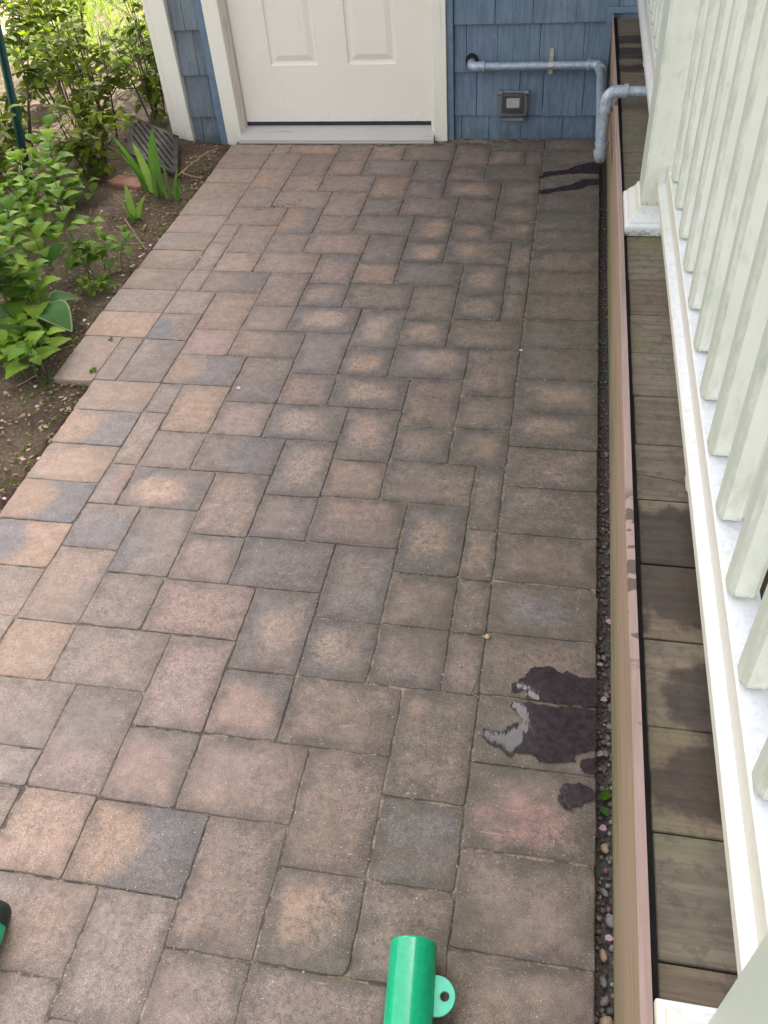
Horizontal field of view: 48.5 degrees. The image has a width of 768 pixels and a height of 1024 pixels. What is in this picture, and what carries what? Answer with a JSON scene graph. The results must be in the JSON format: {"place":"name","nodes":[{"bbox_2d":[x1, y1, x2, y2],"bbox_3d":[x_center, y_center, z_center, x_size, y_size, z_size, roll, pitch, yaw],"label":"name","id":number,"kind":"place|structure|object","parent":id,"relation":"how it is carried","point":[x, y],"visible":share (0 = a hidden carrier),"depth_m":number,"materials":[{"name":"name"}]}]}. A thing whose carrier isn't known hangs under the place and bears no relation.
{"place":"outdoors","nodes":[
{"label":"outdoors","id":0,"kind":"place"},
{"bbox_2d":[0,0,51,37],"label":"path","id":1,"kind":"structure","parent":0,"point":[3,27],"depth_m":6.03,"materials":[{"name":"white"}]},
{"bbox_2d":[0,0,150,96],"bbox_3d":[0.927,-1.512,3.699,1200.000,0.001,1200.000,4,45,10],"label":"ground","id":2,"kind":"structure","parent":0,"point":[101,18],"depth_m":5.95,"materials":[{"name":"plant"}]},
{"bbox_2d":[0,0,94,69],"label":"shrub","id":3,"kind":"object","parent":2,"relation":"on","point":[59,3],"visible":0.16,"depth_m":4.70,"materials":[{"name":"green plant"}]},
{"bbox_2d":[142,0,638,144],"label":"house","id":4,"kind":"structure","parent":2,"relation":"on","point":[232,72],"depth_m":3.62,"materials":[{"name":"blue wood"}]},
{"bbox_2d":[226,0,430,125],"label":"door","id":5,"kind":"structure","parent":4,"relation":"in","point":[300,62],"depth_m":3.65,"materials":[{"name":"white paint"}]},
{"bbox_2d":[497,89,529,120],"bbox_3d":[0.539,-1.699,3.567,0.132,0.120,0.064,4,45,10],"label":"outlet box","id":6,"kind":"object","parent":4,"relation":"attached to","point":[512,105],"visible":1,"depth_m":3.54,"materials":[{"name":"grey plastic"}]},
{"bbox_2d":[465,48,646,162],"bbox_3d":[0.832,-1.449,2.915,0.690,0.273,1.757,-28,48,-22],"label":"gas pipe","id":7,"kind":"object","parent":4,"relation":"attached to","point":[604,101],"visible":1,"depth_m":3.20,"materials":[{"name":"metal"}]},
{"bbox_2d":[606,14,767,1023],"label":"porch deck","id":8,"kind":"structure","parent":2,"relation":"on","point":[673,937],"depth_m":1.21,"materials":[{"name":"brown wood"}]},
{"bbox_2d":[637,0,664,110],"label":"porch railing","id":9,"kind":"object","parent":8,"relation":"on","point":[650,12],"visible":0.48,"depth_m":2.56,"materials":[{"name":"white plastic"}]},
{"bbox_2d":[622,0,699,235],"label":"newel post","id":10,"kind":"object","parent":8,"relation":"on","point":[639,198],"visible":0.41,"depth_m":1.86,"materials":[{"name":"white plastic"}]},
{"bbox_2d":[653,932,767,1023],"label":"newel post","id":11,"kind":"object","parent":8,"relation":"on","point":[745,1001],"visible":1,"depth_m":0.67,"materials":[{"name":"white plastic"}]},
{"bbox_2d":[657,0,767,976],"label":"porch railing","id":12,"kind":"object","parent":8,"relation":"on","point":[712,193],"visible":0.99,"depth_m":1.12,"materials":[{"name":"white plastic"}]},
{"bbox_2d":[0,60,231,512],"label":"garden soil","id":13,"kind":"structure","parent":0,"point":[13,412],"depth_m":3.25,"materials":[{"name":"brown soil"}]},
{"bbox_2d":[0,308,27,346],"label":"serrated perennial","id":14,"kind":"object","parent":13,"relation":"on","point":[23,332],"visible":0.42,"depth_m":2.65,"materials":[{"name":"green plant"}]},
{"bbox_2d":[0,22,36,199],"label":"garden post","id":15,"kind":"object","parent":13,"relation":"on","point":[11,97],"visible":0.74,"depth_m":3.36,"materials":[{"name":"green metal"}]},
{"bbox_2d":[0,103,37,190],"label":"shrub","id":16,"kind":"object","parent":13,"relation":"on","point":[5,116],"visible":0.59,"depth_m":3.29,"materials":[{"name":"green plant"}]},
{"bbox_2d":[0,32,49,174],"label":"shrub","id":17,"kind":"object","parent":13,"relation":"on","point":[30,77],"visible":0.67,"depth_m":3.59,"materials":[{"name":"green plant"}]},
{"bbox_2d":[15,375,36,386],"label":"dry twig","id":18,"kind":"object","parent":13,"relation":"on","point":[25,381],"visible":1,"depth_m":2.57,"materials":[{"name":"wood"}]},
{"bbox_2d":[0,204,64,326],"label":"serrated perennial","id":19,"kind":"object","parent":13,"relation":"on","point":[16,283],"visible":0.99,"depth_m":2.74,"materials":[{"name":"green plant"}]},
{"bbox_2d":[0,316,71,379],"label":"serrated perennial","id":20,"kind":"object","parent":13,"relation":"on","point":[14,351],"visible":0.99,"depth_m":2.58,"materials":[{"name":"green plant"}]},
{"bbox_2d":[17,313,63,346],"bbox_3d":[-1.111,-0.599,2.745,0.194,0.118,0.195,4,45,10],"label":"serrated perennial","id":21,"kind":"object","parent":13,"relation":"on","point":[24,316],"visible":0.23,"depth_m":2.72,"materials":[{"name":"green plant"}]},
{"bbox_2d":[0,277,81,345],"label":"hosta","id":22,"kind":"object","parent":13,"relation":"on","point":[56,312],"visible":0.43,"depth_m":2.73,"materials":[{"name":"green plant"}]},
{"bbox_2d":[26,365,58,389],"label":"grass tuft","id":23,"kind":"object","parent":13,"relation":"on","point":[48,381],"visible":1,"depth_m":2.57,"materials":[{"name":"green plant"}]},
{"bbox_2d":[0,114,85,220],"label":"serrated perennial","id":24,"kind":"object","parent":13,"relation":"on","point":[46,147],"visible":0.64,"depth_m":3.25,"materials":[{"name":"green plant"}]},
{"bbox_2d":[0,158,89,260],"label":"serrated perennial","id":25,"kind":"object","parent":13,"relation":"on","point":[10,202],"visible":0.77,"depth_m":3.01,"materials":[{"name":"green plant"}]},
{"bbox_2d":[0,0,121,103],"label":"shrub","id":26,"kind":"object","parent":13,"relation":"on","point":[28,20],"visible":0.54,"depth_m":4.15,"materials":[{"name":"green plant"}]},
{"bbox_2d":[44,168,98,212],"bbox_3d":[-1.240,-1.264,3.405,0.220,0.172,0.209,-11,44,-5],"label":"serrated perennial","id":27,"kind":"object","parent":13,"relation":"on","point":[72,200],"visible":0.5,"depth_m":3.40,"materials":[{"name":"green plant"}]},
{"bbox_2d":[17,4,139,139],"bbox_3d":[-1.334,-1.955,3.916,0.465,0.686,0.477,-10,44,-5],"label":"shrub","id":28,"kind":"object","parent":13,"relation":"on","point":[84,68],"visible":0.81,"depth_m":3.78,"materials":[{"name":"green plant"}]},
{"bbox_2d":[27,77,136,181],"bbox_3d":[-1.290,-1.541,3.626,0.477,0.471,0.414,4,45,10],"label":"shrub","id":29,"kind":"object","parent":13,"relation":"on","point":[79,144],"visible":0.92,"depth_m":3.56,"materials":[{"name":"green plant"}]},
{"bbox_2d":[46,216,136,277],"bbox_3d":[-1.005,-0.934,3.014,0.286,0.210,0.192,-25,47,-19],"label":"serrated perennial","id":30,"kind":"object","parent":13,"relation":"on","point":[80,248],"visible":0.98,"depth_m":3.00,"materials":[{"name":"green plant"}]},
{"bbox_2d":[75,273,115,296],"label":"serrated perennial","id":31,"kind":"object","parent":13,"relation":"on","point":[98,282],"visible":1,"depth_m":2.95,"materials":[{"name":"green plant"}]},
{"bbox_2d":[5,158,218,487],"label":"weed seedlings","id":32,"kind":"object","parent":13,"relation":"on","point":[47,388],"visible":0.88,"depth_m":2.95,"materials":[{"name":"green plant"}]},
{"bbox_2d":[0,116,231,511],"bbox_3d":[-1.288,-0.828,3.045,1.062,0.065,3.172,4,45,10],"label":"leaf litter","id":33,"kind":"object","parent":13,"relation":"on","point":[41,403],"visible":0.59,"depth_m":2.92,"materials":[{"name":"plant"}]},
{"bbox_2d":[108,174,142,189],"bbox_3d":[-1.067,-1.364,3.584,0.170,0.062,0.080,17,48,18],"label":"clay brick","id":34,"kind":"object","parent":13,"relation":"on","point":[119,182],"visible":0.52,"depth_m":3.56,"materials":[{"name":"red brick"}]},
{"bbox_2d":[85,14,168,124],"bbox_3d":[-1.116,-2.030,4.054,0.447,0.593,0.401,4,45,10],"label":"shrub","id":35,"kind":"object","parent":13,"relation":"on","point":[150,91],"visible":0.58,"depth_m":3.95,"materials":[{"name":"green plant"}]},
{"bbox_2d":[117,185,144,222],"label":"spear plant","id":36,"kind":"object","parent":13,"relation":"on","point":[133,214],"visible":0.94,"depth_m":3.32,"materials":[{"name":"green plant"}]},
{"bbox_2d":[107,0,156,76],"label":"shrub","id":37,"kind":"object","parent":13,"relation":"on","point":[138,9],"visible":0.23,"depth_m":4.48,"materials":[{"name":"green plant"}]},
{"bbox_2d":[124,218,144,247],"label":"dry twig","id":38,"kind":"object","parent":13,"relation":"on","point":[133,231],"visible":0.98,"depth_m":3.25,"materials":[{"name":"wood"}]},
{"bbox_2d":[111,129,162,197],"bbox_3d":[-0.998,-1.407,3.458,0.197,0.260,0.096,4,45,10],"label":"spear plant","id":39,"kind":"object","parent":13,"relation":"on","point":[146,179],"visible":0.92,"depth_m":3.46,"materials":[{"name":"green plant"}]},
{"bbox_2d":[127,116,178,175],"bbox_3d":[-1.026,-1.630,3.781,0.224,0.097,0.540,-9,44,-3],"label":"lattice panel","id":40,"kind":"object","parent":13,"relation":"on","point":[133,130],"visible":0.77,"depth_m":3.78,"materials":[{"name":"grey wood"}]},
{"bbox_2d":[152,160,179,201],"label":"spear plant","id":41,"kind":"object","parent":13,"relation":"on","point":[176,188],"visible":1,"depth_m":3.46,"materials":[{"name":"green plant"}]},
{"bbox_2d":[182,172,202,178],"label":"dry twig","id":42,"kind":"object","parent":13,"relation":"on","point":[183,173],"visible":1,"depth_m":3.60,"materials":[{"name":"wood"}]},
{"bbox_2d":[177,148,218,176],"bbox_3d":[-0.810,-1.531,3.713,0.012,0.024,0.300,18,49,22],"label":"dry twig","id":43,"kind":"object","parent":13,"relation":"on","point":[189,166],"visible":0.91,"depth_m":3.69,"materials":[{"name":"wood"}]},
{"bbox_2d":[0,139,599,1023],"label":"patio paving","id":44,"kind":"structure","parent":0,"point":[526,909],"depth_m":1.88,"materials":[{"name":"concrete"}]},
{"bbox_2d":[0,900,11,946],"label":"green tube","id":45,"kind":"object","parent":44,"relation":"on","point":[5,913],"visible":1,"depth_m":1.39,"materials":[{"name":"plastic"}]},
{"bbox_2d":[383,935,454,1023],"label":"green tube","id":46,"kind":"object","parent":44,"relation":"on","point":[416,987],"visible":1,"depth_m":1.26,"materials":[{"name":"plastic"}]},
{"bbox_2d":[481,162,599,811],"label":"water puddle","id":47,"kind":"object","parent":44,"relation":"on","point":[546,733],"visible":1,"depth_m":1.62,"materials":[{"name":"water"}]},
{"bbox_2d":[594,159,613,1023],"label":"gravel bed","id":48,"kind":"object","parent":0,"point":[600,865],"depth_m":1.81,"materials":[{"name":"grey gravel"}]},
{"bbox_2d":[599,949,606,962],"bbox_3d":[0.347,0.703,1.349,0.012,0.010,0.020,4,45,10],"label":"pebble","id":49,"kind":"object","parent":48,"relation":"on","point":[603,955],"visible":1,"depth_m":1.35,"materials":[{"name":"beige stone"}]},
{"bbox_2d":[599,824,606,830],"bbox_3d":[0.384,0.554,1.493,0.015,0.004,0.011,4,45,10],"label":"fallen petal","id":50,"kind":"object","parent":48,"relation":"on","point":[602,827],"visible":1,"depth_m":1.49,"materials":[{"name":"pink plant"}]},
{"bbox_2d":[599,976,607,987],"bbox_3d":[0.341,0.730,1.322,0.012,0.009,0.016,-19,46,-14],"label":"pebble","id":51,"kind":"object","parent":48,"relation":"on","point":[603,982],"visible":1,"depth_m":1.32,"materials":[{"name":"grey stone"}]},
{"bbox_2d":[599,806,608,816],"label":"fallen leaf","id":52,"kind":"object","parent":48,"relation":"on","point":[604,810],"visible":1,"depth_m":1.51,"materials":[{"name":"green plant"}]},
{"bbox_2d":[600,843,608,853],"bbox_3d":[0.382,0.581,1.471,0.015,0.010,0.018,4,45,10],"label":"pebble","id":53,"kind":"object","parent":48,"relation":"on","point":[604,848],"visible":1,"depth_m":1.47,"materials":[{"name":"beige stone"}]},
{"bbox_2d":[600,888,608,896],"bbox_3d":[0.367,0.634,1.418,0.010,0.008,0.016,-15,45,-9],"label":"pebble","id":54,"kind":"object","parent":48,"relation":"on","point":[604,892],"visible":1,"depth_m":1.42,"materials":[{"name":"grey stone"}]},
{"bbox_2d":[599,996,609,1005],"bbox_3d":[0.337,0.749,1.303,0.019,0.012,0.011,-37,52,-28],"label":"pebble","id":55,"kind":"object","parent":48,"relation":"on","point":[605,1000],"visible":1,"depth_m":1.30,"materials":[{"name":"grey stone"}]},
{"bbox_2d":[600,789,609,799],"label":"fallen leaf","id":56,"kind":"object","parent":48,"relation":"on","point":[604,794],"visible":1,"depth_m":1.53,"materials":[{"name":"green plant"}]},
{"bbox_2d":[602,750,608,756],"bbox_3d":[0.416,0.454,1.599,0.014,0.011,0.013,4,45,10],"label":"pebble","id":57,"kind":"object","parent":48,"relation":"on","point":[605,753],"visible":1,"depth_m":1.60,"materials":[{"name":"grey stone"}]},
{"bbox_2d":[599,1016,613,1023],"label":"pebble","id":58,"kind":"object","parent":48,"relation":"on","point":[606,1020],"visible":1,"depth_m":1.28,"materials":[{"name":"beige stone"}]},
{"bbox_2d":[605,914,612,928],"bbox_3d":[0.369,0.666,1.385,0.018,0.015,0.020,-13,44,-7],"label":"pebble","id":59,"kind":"object","parent":48,"relation":"on","point":[609,920],"visible":0.84,"depth_m":1.38,"materials":[{"name":"grey stone"}]},
{"bbox_2d":[605,934,612,940],"bbox_3d":[0.361,0.683,1.365,0.015,0.005,0.011,4,45,10],"label":"fallen petal","id":60,"kind":"object","parent":48,"relation":"on","point":[608,937],"visible":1,"depth_m":1.37,"materials":[{"name":"pink plant"}]}
]}

